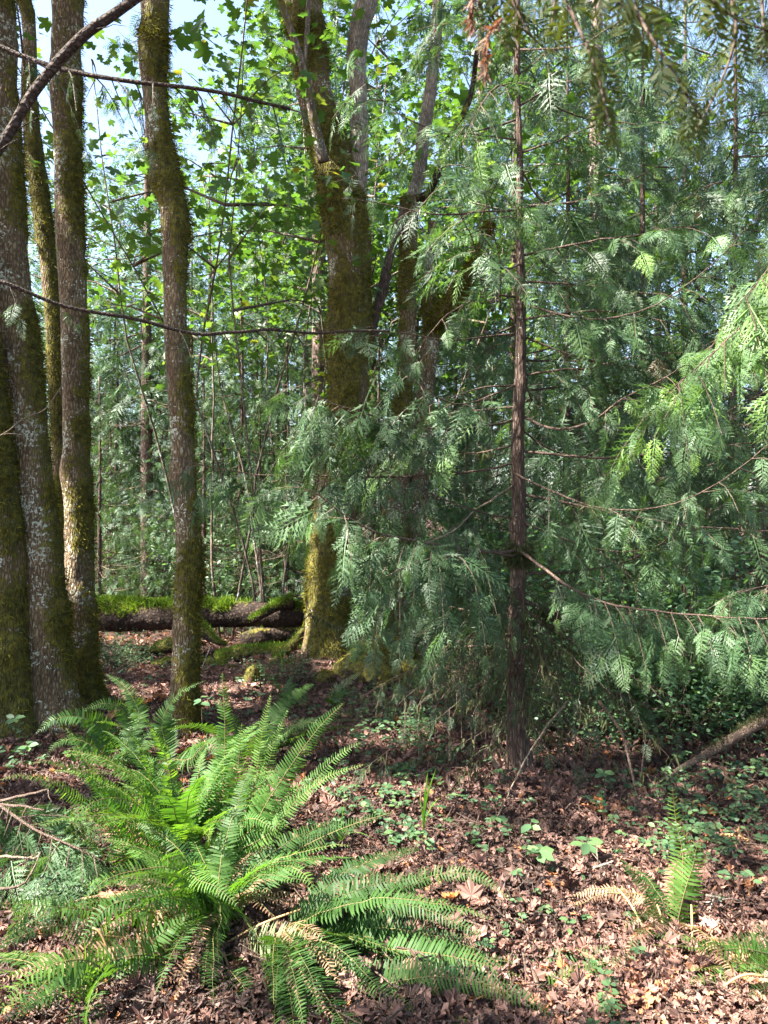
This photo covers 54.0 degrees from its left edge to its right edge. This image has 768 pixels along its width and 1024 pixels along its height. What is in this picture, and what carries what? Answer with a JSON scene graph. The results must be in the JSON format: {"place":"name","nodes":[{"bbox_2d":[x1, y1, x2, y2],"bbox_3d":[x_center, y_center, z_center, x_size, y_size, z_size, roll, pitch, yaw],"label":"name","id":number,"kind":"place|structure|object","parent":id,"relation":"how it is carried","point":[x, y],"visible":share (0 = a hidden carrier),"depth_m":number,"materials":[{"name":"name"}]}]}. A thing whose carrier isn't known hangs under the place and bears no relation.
{"place":"outdoors","nodes":[
{"label":"outdoors","id":0,"kind":"place"},
{"bbox_2d":[0,0,142,156],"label":"overhanging branch","id":1,"kind":"object","parent":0,"point":[71,47],"visible":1,"depth_m":1.99,"materials":[{"name":"brown plant"}]},
{"bbox_2d":[0,44,319,210],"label":"overhanging branch","id":2,"kind":"object","parent":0,"point":[6,49],"visible":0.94,"depth_m":2.59,"materials":[{"name":"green plant"}]},
{"bbox_2d":[0,279,389,369],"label":"overhanging branch","id":3,"kind":"object","parent":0,"point":[64,306],"visible":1,"depth_m":3.20,"materials":[{"name":"brown plant"}]},
{"bbox_2d":[0,515,767,1023],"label":"ground","id":4,"kind":"structure","parent":0,"point":[716,999],"depth_m":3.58,"materials":[{"name":"brown plant"}]},
{"bbox_2d":[0,325,39,742],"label":"maple tree","id":5,"kind":"object","parent":4,"relation":"on","point":[16,694],"visible":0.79,"depth_m":5.35,"materials":[{"name":"brown plant"}]},
{"bbox_2d":[17,0,64,570],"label":"maple tree","id":6,"kind":"object","parent":4,"relation":"on","point":[41,208],"visible":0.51,"depth_m":6.84,"materials":[{"name":"brown plant"}]},
{"bbox_2d":[0,0,108,737],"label":"maple tree","id":7,"kind":"object","parent":4,"relation":"on","point":[52,651],"visible":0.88,"depth_m":5.50,"materials":[{"name":"brown plant"}]},
{"bbox_2d":[0,798,147,954],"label":"fallen branch","id":8,"kind":"object","parent":4,"relation":"on","point":[77,851],"visible":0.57,"depth_m":3.19,"materials":[{"name":"green plant"}]},
{"bbox_2d":[27,146,136,542],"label":"conifer tree","id":9,"kind":"object","parent":4,"relation":"on","point":[32,258],"visible":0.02,"depth_m":13.93,"materials":[{"name":"green plant"}]},
{"bbox_2d":[49,0,117,710],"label":"maple tree","id":10,"kind":"object","parent":4,"relation":"on","point":[77,477],"visible":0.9,"depth_m":6.01,"materials":[{"name":"brown plant"}]},
{"bbox_2d":[47,342,139,595],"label":"redcedar tree","id":11,"kind":"object","parent":4,"relation":"on","point":[96,399],"visible":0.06,"depth_m":12.45,"materials":[{"name":"green plant"}]},
{"bbox_2d":[0,912,221,1023],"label":"sword fern","id":12,"kind":"object","parent":4,"relation":"on","point":[79,969],"visible":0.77,"depth_m":2.34,"materials":[{"name":"green plant"}]},
{"bbox_2d":[38,674,184,768],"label":"sword fern","id":13,"kind":"object","parent":4,"relation":"on","point":[95,731],"visible":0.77,"depth_m":4.58,"materials":[{"name":"green plant"}]},
{"bbox_2d":[27,106,198,509],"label":"broadleaf tree","id":14,"kind":"object","parent":4,"relation":"on","point":[32,271],"visible":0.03,"depth_m":15.70,"materials":[{"name":"green plant"}]},
{"bbox_2d":[27,152,202,531],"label":"broadleaf tree","id":15,"kind":"object","parent":4,"relation":"on","point":[107,253],"visible":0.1,"depth_m":13.61,"materials":[{"name":"green plant"}]},
{"bbox_2d":[91,412,167,594],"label":"redcedar tree","id":16,"kind":"object","parent":4,"relation":"on","point":[116,501],"visible":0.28,"depth_m":12.16,"materials":[{"name":"green plant"}]},
{"bbox_2d":[89,376,173,640],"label":"redcedar tree","id":17,"kind":"object","parent":4,"relation":"on","point":[99,587],"visible":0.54,"depth_m":10.26,"materials":[{"name":"green plant"}]},
{"bbox_2d":[89,267,173,589],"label":"conifer tree","id":18,"kind":"object","parent":4,"relation":"on","point":[117,397],"visible":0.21,"depth_m":12.95,"materials":[{"name":"green plant"}]},
{"bbox_2d":[93,369,175,596],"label":"redcedar tree","id":19,"kind":"object","parent":4,"relation":"on","point":[124,474],"visible":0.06,"depth_m":13.79,"materials":[{"name":"green plant"}]},
{"bbox_2d":[51,680,230,772],"bbox_3d":[-1.385,1.283,4.614,1.037,0.557,0.829,0,0,0],"label":"sword fern","id":20,"kind":"object","parent":4,"relation":"on","point":[168,724],"visible":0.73,"depth_m":4.49,"materials":[{"name":"green plant"}]},
{"bbox_2d":[29,2,258,598],"bbox_3d":[-3.890,-3.292,12.073,3.681,10.222,3.904,0,0,-4],"label":"conifer tree","id":21,"kind":"object","parent":4,"relation":"on","point":[146,267],"visible":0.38,"depth_m":11.94,"materials":[{"name":"green plant"}]},
{"bbox_2d":[28,135,263,574],"bbox_3d":[-5.046,-2.619,14.214,5.550,8.637,5.462,0,0,-22],"label":"broadleaf tree","id":22,"kind":"object","parent":4,"relation":"on","point":[106,257],"visible":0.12,"depth_m":14.01,"materials":[{"name":"green plant"}]},
{"bbox_2d":[31,138,261,528],"bbox_3d":[-5.780,-3.486,18.090,6.652,10.519,6.760,0,0,-20],"label":"broadleaf tree","id":23,"kind":"object","parent":4,"relation":"on","point":[130,272],"visible":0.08,"depth_m":17.70,"materials":[{"name":"green plant"}]},
{"bbox_2d":[103,376,217,597],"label":"redcedar tree","id":24,"kind":"object","parent":4,"relation":"on","point":[162,592],"visible":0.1,"depth_m":13.30,"materials":[{"name":"green plant"}]},
{"bbox_2d":[131,0,209,738],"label":"maple tree","id":25,"kind":"object","parent":4,"relation":"on","point":[167,185],"visible":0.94,"depth_m":5.42,"materials":[{"name":"brown plant"}]},
{"bbox_2d":[97,225,265,593],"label":"conifer tree","id":26,"kind":"object","parent":4,"relation":"on","point":[163,381],"visible":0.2,"depth_m":11.70,"materials":[{"name":"green plant"}]},
{"bbox_2d":[0,767,368,1023],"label":"sword fern","id":27,"kind":"object","parent":4,"relation":"on","point":[214,889],"visible":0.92,"depth_m":2.67,"materials":[{"name":"green plant"}]},
{"bbox_2d":[1,674,392,871],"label":"sword fern","id":28,"kind":"object","parent":4,"relation":"on","point":[184,817],"visible":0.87,"depth_m":3.38,"materials":[{"name":"green plant"}]},
{"bbox_2d":[126,160,268,595],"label":"conifer tree","id":29,"kind":"object","parent":4,"relation":"on","point":[208,285],"visible":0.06,"depth_m":14.80,"materials":[{"name":"green plant"}]},
{"bbox_2d":[95,593,305,631],"bbox_3d":[-2.576,1.168,8.647,3.545,0.496,0.500,0,0,12],"label":"fallen log","id":30,"kind":"object","parent":4,"relation":"on","point":[123,612],"visible":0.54,"depth_m":8.51,"materials":[{"name":"brown wood"}]},
{"bbox_2d":[247,590,294,623],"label":"mossy branch","id":31,"kind":"object","parent":30,"relation":"attached to","point":[285,601],"visible":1,"depth_m":8.20,"materials":[{"name":"green wood"}]},
{"bbox_2d":[125,361,276,636],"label":"redcedar tree","id":32,"kind":"object","parent":4,"relation":"on","point":[221,529],"visible":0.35,"depth_m":10.36,"materials":[{"name":"green plant"}]},
{"bbox_2d":[118,494,296,630],"bbox_3d":[-2.469,0.606,10.526,2.706,2.221,2.458,0,0,0],"label":"leafy shrub","id":33,"kind":"object","parent":4,"relation":"on","point":[219,561],"visible":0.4,"depth_m":10.43,"materials":[{"name":"green plant"}]},
{"bbox_2d":[143,380,295,601],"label":"redcedar tree","id":34,"kind":"object","parent":4,"relation":"on","point":[231,483],"visible":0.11,"depth_m":11.91,"materials":[{"name":"green plant"}]},
{"bbox_2d":[144,291,316,601],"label":"redcedar tree","id":35,"kind":"object","parent":4,"relation":"on","point":[241,414],"visible":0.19,"depth_m":11.16,"materials":[{"name":"green plant"}]},
{"bbox_2d":[17,6,460,627],"bbox_3d":[-1.618,-1.494,8.169,4.609,6.476,6.041,0,0,14],"label":"vine maple","id":36,"kind":"object","parent":4,"relation":"on","point":[253,224],"visible":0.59,"depth_m":7.87,"materials":[{"name":"green plant"}]},
{"bbox_2d":[195,264,304,594],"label":"redcedar tree","id":37,"kind":"object","parent":4,"relation":"on","point":[254,297],"visible":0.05,"depth_m":15.29,"materials":[{"name":"green plant"}]},
{"bbox_2d":[28,0,475,640],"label":"vine maple","id":38,"kind":"object","parent":4,"relation":"on","point":[204,52],"visible":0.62,"depth_m":8.75,"materials":[{"name":"green plant"}]},
{"bbox_2d":[120,60,393,467],"bbox_3d":[-3.019,-4.522,18.934,7.694,12.456,7.430,0,0,-24],"label":"broadleaf tree","id":39,"kind":"object","parent":4,"relation":"on","point":[200,68],"visible":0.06,"depth_m":18.16,"materials":[{"name":"green plant"}]},
{"bbox_2d":[205,393,309,629],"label":"redcedar tree","id":40,"kind":"object","parent":4,"relation":"on","point":[267,565],"visible":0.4,"depth_m":10.44,"materials":[{"name":"green plant"}]},
{"bbox_2d":[213,639,302,662],"bbox_3d":[-1.261,1.484,7.874,1.034,0.315,0.320,0,0,-6],"label":"fallen log","id":41,"kind":"object","parent":4,"relation":"on","point":[235,652],"visible":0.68,"depth_m":7.80,"materials":[{"name":"green wood"}]},
{"bbox_2d":[166,684,367,763],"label":"sword fern","id":42,"kind":"object","parent":4,"relation":"on","point":[212,730],"visible":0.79,"depth_m":4.63,"materials":[{"name":"green plant"}]},
{"bbox_2d":[238,621,304,644],"bbox_3d":[-1.208,1.372,8.381,0.820,0.374,0.266,0,0,-10],"label":"fallen log","id":43,"kind":"object","parent":4,"relation":"on","point":[266,634],"visible":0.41,"depth_m":8.28,"materials":[{"name":"brown wood"}]},
{"bbox_2d":[196,249,351,599],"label":"redcedar tree","id":44,"kind":"object","parent":4,"relation":"on","point":[254,362],"visible":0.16,"depth_m":11.82,"materials":[{"name":"green plant"}]},
{"bbox_2d":[206,310,357,600],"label":"redcedar tree","id":45,"kind":"object","parent":4,"relation":"on","point":[298,392],"visible":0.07,"depth_m":12.80,"materials":[{"name":"green plant"}]},
{"bbox_2d":[232,643,336,686],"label":"leafy shrub","id":46,"kind":"object","parent":4,"relation":"on","point":[274,674],"visible":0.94,"depth_m":6.85,"materials":[{"name":"green plant"}]},
{"bbox_2d":[206,340,368,636],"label":"redcedar tree","id":47,"kind":"object","parent":4,"relation":"on","point":[288,372],"visible":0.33,"depth_m":10.16,"materials":[{"name":"green plant"}]},
{"bbox_2d":[214,184,373,570],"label":"conifer tree","id":48,"kind":"object","parent":4,"relation":"on","point":[301,349],"visible":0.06,"depth_m":13.94,"materials":[{"name":"green plant"}]},
{"bbox_2d":[192,0,403,571],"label":"conifer tree","id":49,"kind":"object","parent":4,"relation":"on","point":[333,52],"visible":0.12,"depth_m":15.79,"materials":[{"name":"green plant"}]},
{"bbox_2d":[83,0,515,590],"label":"vine maple","id":50,"kind":"object","parent":4,"relation":"on","point":[341,96],"visible":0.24,"depth_m":10.15,"materials":[{"name":"green plant"}]},
{"bbox_2d":[114,0,494,659],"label":"maple tree","id":51,"kind":"object","parent":4,"relation":"on","point":[350,300],"visible":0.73,"depth_m":7.80,"materials":[{"name":"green plant"}]},
{"bbox_2d":[210,0,438,523],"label":"maple","id":52,"kind":"object","parent":4,"relation":"on","point":[316,321],"visible":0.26,"depth_m":12.40,"materials":[{"name":"green plant"}]},
{"bbox_2d":[331,632,432,690],"bbox_3d":[-0.043,1.567,7.494,1.208,0.805,1.272,0,0,0],"label":"root mound","id":53,"kind":"object","parent":4,"relation":"on","point":[350,670],"visible":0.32,"depth_m":7.04,"materials":[{"name":"green wood"}]},
{"bbox_2d":[294,332,470,628],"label":"redcedar tree","id":54,"kind":"object","parent":4,"relation":"on","point":[378,390],"visible":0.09,"depth_m":10.48,"materials":[{"name":"green plant"}]},
{"bbox_2d":[0,649,767,1023],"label":"ground cover","id":55,"kind":"object","parent":4,"relation":"on","point":[668,845],"visible":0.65,"depth_m":4.02,"materials":[{"name":"green plant"}]},
{"bbox_2d":[189,0,584,583],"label":"broadleaf tree","id":56,"kind":"object","parent":4,"relation":"on","point":[445,87],"visible":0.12,"depth_m":14.55,"materials":[{"name":"green plant"}]},
{"bbox_2d":[157,9,699,597],"bbox_3d":[0.693,-2.138,11.001,7.249,7.771,5.531,0,0,23],"label":"vine maple","id":57,"kind":"object","parent":4,"relation":"on","point":[461,99],"visible":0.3,"depth_m":10.24,"materials":[{"name":"green plant"}]},
{"bbox_2d":[361,0,499,657],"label":"maple tree","id":58,"kind":"object","parent":4,"relation":"on","point":[434,311],"visible":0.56,"depth_m":8.32,"materials":[{"name":"leaf"},{"name":"bark"},{"name":"moss"}]},
{"bbox_2d":[361,152,507,548],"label":"conifer tree","id":59,"kind":"object","parent":4,"relation":"on","point":[459,445],"visible":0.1,"depth_m":13.83,"materials":[{"name":"green plant"}]},
{"bbox_2d":[257,847,620,1023],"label":"sword fern","id":60,"kind":"object","parent":4,"relation":"on","point":[316,911],"visible":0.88,"depth_m":2.61,"materials":[{"name":"green plant"}]},
{"bbox_2d":[112,0,767,801],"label":"redcedar tree","id":61,"kind":"object","parent":4,"relation":"on","point":[516,554],"visible":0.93,"depth_m":4.31,"materials":[{"name":"green plant"}]},
{"bbox_2d":[263,96,626,577],"bbox_3d":[0.676,-2.209,12.969,7.249,7.771,5.531,0,0,21],"label":"vine maple","id":62,"kind":"object","parent":4,"relation":"on","point":[495,315],"visible":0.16,"depth_m":12.05,"materials":[{"name":"green plant"}]},
{"bbox_2d":[419,227,508,582],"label":"redcedar tree","id":63,"kind":"object","parent":4,"relation":"on","point":[455,388],"visible":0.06,"depth_m":14.65,"materials":[{"name":"green plant"}]},
{"bbox_2d":[405,415,547,652],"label":"redcedar tree","id":64,"kind":"object","parent":4,"relation":"on","point":[466,488],"visible":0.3,"depth_m":8.53,"materials":[{"name":"green plant"}]},
{"bbox_2d":[386,0,580,555],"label":"conifer tree","id":65,"kind":"object","parent":4,"relation":"on","point":[447,195],"visible":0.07,"depth_m":15.88,"materials":[{"name":"green plant"}]},
{"bbox_2d":[370,0,630,536],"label":"broadleaf tree","id":66,"kind":"object","parent":4,"relation":"on","point":[449,69],"visible":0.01,"depth_m":19.15,"materials":[{"name":"green plant"}]},
{"bbox_2d":[414,0,616,568],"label":"conifer tree","id":67,"kind":"object","parent":4,"relation":"on","point":[513,322],"visible":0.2,"depth_m":12.32,"materials":[{"name":"green plant"}]},
{"bbox_2d":[462,124,631,571],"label":"conifer tree","id":68,"kind":"object","parent":4,"relation":"on","point":[535,354],"visible":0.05,"depth_m":18.69,"materials":[{"name":"green plant"}]},
{"bbox_2d":[423,5,689,647],"bbox_3d":[2.027,-2.173,9.596,3.370,8.533,4.207,0,0,43],"label":"redcedar tree","id":69,"kind":"object","parent":4,"relation":"on","point":[534,366],"visible":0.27,"depth_m":9.36,"materials":[{"name":"green plant"}]},
{"bbox_2d":[488,412,657,698],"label":"redcedar tree","id":70,"kind":"object","parent":4,"relation":"on","point":[579,482],"visible":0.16,"depth_m":6.57,"materials":[{"name":"green plant"}]},
{"bbox_2d":[499,667,662,751],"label":"leafy shrub","id":71,"kind":"object","parent":4,"relation":"on","point":[610,729],"visible":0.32,"depth_m":5.27,"materials":[{"name":"green plant"}]},
{"bbox_2d":[444,482,727,663],"bbox_3d":[1.998,0.572,7.738,2.759,2.264,2.505,0,0,9],"label":"leafy shrub","id":72,"kind":"object","parent":4,"relation":"on","point":[538,586],"visible":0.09,"depth_m":7.58,"materials":[{"name":"green plant"}]},
{"bbox_2d":[446,0,746,475],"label":"broadleaf tree","id":73,"kind":"object","parent":4,"relation":"on","point":[606,52],"visible":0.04,"depth_m":21.61,"materials":[{"name":"green plant"}]},
{"bbox_2d":[450,500,747,733],"bbox_3d":[1.633,0.747,6.120,2.407,1.975,2.186,0,0,24],"label":"leafy shrub","id":74,"kind":"object","parent":4,"relation":"on","point":[555,562],"visible":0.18,"depth_m":6.00,"materials":[{"name":"green plant"}]},
{"bbox_2d":[440,5,767,517],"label":"vine maple","id":75,"kind":"object","parent":4,"relation":"on","point":[656,154],"visible":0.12,"depth_m":10.89,"materials":[{"name":"green plant"}]},
{"bbox_2d":[472,622,745,745],"bbox_3d":[1.415,1.248,5.594,1.724,0.889,1.751,0,0,-10],"label":"leafy shrub","id":76,"kind":"object","parent":4,"relation":"on","point":[610,723],"visible":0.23,"depth_m":5.39,"materials":[{"name":"green plant"}]},
{"bbox_2d":[456,424,767,675],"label":"leafy shrub","id":77,"kind":"object","parent":4,"relation":"on","point":[529,490],"visible":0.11,"depth_m":6.64,"materials":[{"name":"green plant"}]},
{"bbox_2d":[546,327,678,616],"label":"redcedar tree","id":78,"kind":"object","parent":4,"relation":"on","point":[591,452],"visible":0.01,"depth_m":9.48,"materials":[{"name":"green plant"}]},
{"bbox_2d":[480,0,751,586],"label":"conifer tree","id":79,"kind":"object","parent":4,"relation":"on","point":[614,69],"visible":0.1,"depth_m":13.89,"materials":[{"name":"green plant"}]},
{"bbox_2d":[488,503,767,729],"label":"leafy shrub","id":80,"kind":"object","parent":4,"relation":"on","point":[668,600],"visible":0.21,"depth_m":5.53,"materials":[{"name":"green plant"}]},
{"bbox_2d":[506,0,767,622],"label":"redcedar tree","id":81,"kind":"object","parent":4,"relation":"on","point":[642,187],"visible":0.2,"depth_m":8.55,"materials":[{"name":"green plant"}]},
{"bbox_2d":[529,583,750,761],"bbox_3d":[1.718,1.106,5.229,1.526,1.156,1.492,0,0,24],"label":"leafy shrub","id":82,"kind":"object","parent":4,"relation":"on","point":[660,710],"visible":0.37,"depth_m":5.31,"materials":[{"name":"green plant"}]},
{"bbox_2d":[530,478,767,692],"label":"leafy shrub","id":83,"kind":"object","parent":4,"relation":"on","point":[674,596],"visible":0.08,"depth_m":6.25,"materials":[{"name":"green plant"}]},
{"bbox_2d":[531,94,767,529],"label":"vine maple","id":84,"kind":"object","parent":4,"relation":"on","point":[650,196],"visible":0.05,"depth_m":12.30,"materials":[{"name":"green plant"}]},
{"bbox_2d":[539,488,767,712],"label":"leafy shrub","id":85,"kind":"object","parent":4,"relation":"on","point":[680,608],"visible":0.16,"depth_m":5.85,"materials":[{"name":"green plant"}]},
{"bbox_2d":[557,0,752,521],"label":"conifer tree","id":86,"kind":"object","parent":4,"relation":"on","point":[658,234],"visible":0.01,"depth_m":16.98,"materials":[{"name":"green plant"}]},
{"bbox_2d":[562,789,749,1008],"bbox_3d":[0.976,1.424,2.932,0.570,0.567,0.993,0,0,9],"label":"sword fern","id":87,"kind":"object","parent":4,"relation":"on","point":[676,886],"visible":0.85,"depth_m":2.98,"materials":[{"name":"green plant"}]},
{"bbox_2d":[545,0,767,618],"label":"redcedar tree","id":88,"kind":"object","parent":4,"relation":"on","point":[735,234],"visible":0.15,"depth_m":8.13,"materials":[{"name":"green plant"}]},
{"bbox_2d":[547,518,767,723],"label":"leafy shrub","id":89,"kind":"object","parent":4,"relation":"on","point":[716,586],"visible":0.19,"depth_m":5.57,"materials":[{"name":"green plant"}]},
{"bbox_2d":[565,591,767,761],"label":"leafy shrub","id":90,"kind":"object","parent":4,"relation":"on","point":[687,702],"visible":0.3,"depth_m":5.23,"materials":[{"name":"green plant"}]},
{"bbox_2d":[573,0,767,576],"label":"redcedar tree","id":91,"kind":"object","parent":4,"relation":"on","point":[634,194],"visible":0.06,"depth_m":10.76,"materials":[{"name":"green plant"}]},
{"bbox_2d":[583,647,760,739],"bbox_3d":[2.168,1.348,5.631,1.308,0.674,1.329,0,0,17],"label":"leafy shrub","id":92,"kind":"object","parent":4,"relation":"on","point":[724,698],"visible":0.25,"depth_m":5.39,"materials":[{"name":"green plant"}]},
{"bbox_2d":[586,112,767,696],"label":"redcedar tree","id":93,"kind":"object","parent":4,"relation":"on","point":[753,321],"visible":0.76,"depth_m":3.25,"materials":[{"name":"green plant"}]},
{"bbox_2d":[588,645,767,748],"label":"leafy shrub","id":94,"kind":"object","parent":4,"relation":"on","point":[731,718],"visible":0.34,"depth_m":5.31,"materials":[{"name":"green plant"}]},
{"bbox_2d":[590,321,767,727],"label":"redcedar tree","id":95,"kind":"object","parent":4,"relation":"on","point":[686,607],"visible":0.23,"depth_m":6.22,"materials":[{"name":"green plant"}]},
{"bbox_2d":[610,657,766,739],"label":"leafy shrub","id":96,"kind":"object","parent":4,"relation":"on","point":[708,720],"visible":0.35,"depth_m":5.38,"materials":[{"name":"green plant"}]},
{"bbox_2d":[625,923,767,998],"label":"sword fern","id":97,"kind":"object","parent":4,"relation":"on","point":[759,959],"visible":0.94,"depth_m":2.47,"materials":[{"name":"green plant"}]},
{"bbox_2d":[638,706,767,792],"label":"fallen branch","id":98,"kind":"object","parent":4,"relation":"on","point":[755,724],"visible":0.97,"depth_m":4.48,"materials":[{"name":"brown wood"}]},
{"bbox_2d":[639,256,767,715],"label":"redcedar tree","id":99,"kind":"object","parent":4,"relation":"on","point":[759,582],"visible":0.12,"depth_m":5.99,"materials":[{"name":"green plant"}]},
{"bbox_2d":[655,0,767,578],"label":"redcedar tree","id":100,"kind":"object","parent":4,"relation":"on","point":[756,223],"visible":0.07,"depth_m":10.01,"materials":[{"name":"green plant"}]},
{"bbox_2d":[675,584,767,743],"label":"leafy shrub","id":101,"kind":"object","parent":4,"relation":"on","point":[762,733],"visible":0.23,"depth_m":5.42,"materials":[{"name":"green plant"}]},
{"bbox_2d":[15,0,767,514],"label":"sky","id":102,"kind":"structure","parent":0,"point":[185,10],"materials":[{"name":"white"}]},
{"bbox_2d":[461,0,767,174],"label":"overhanging branch","id":103,"kind":"object","parent":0,"point":[636,13],"visible":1,"depth_m":0.84,"materials":[{"name":"green plant"}]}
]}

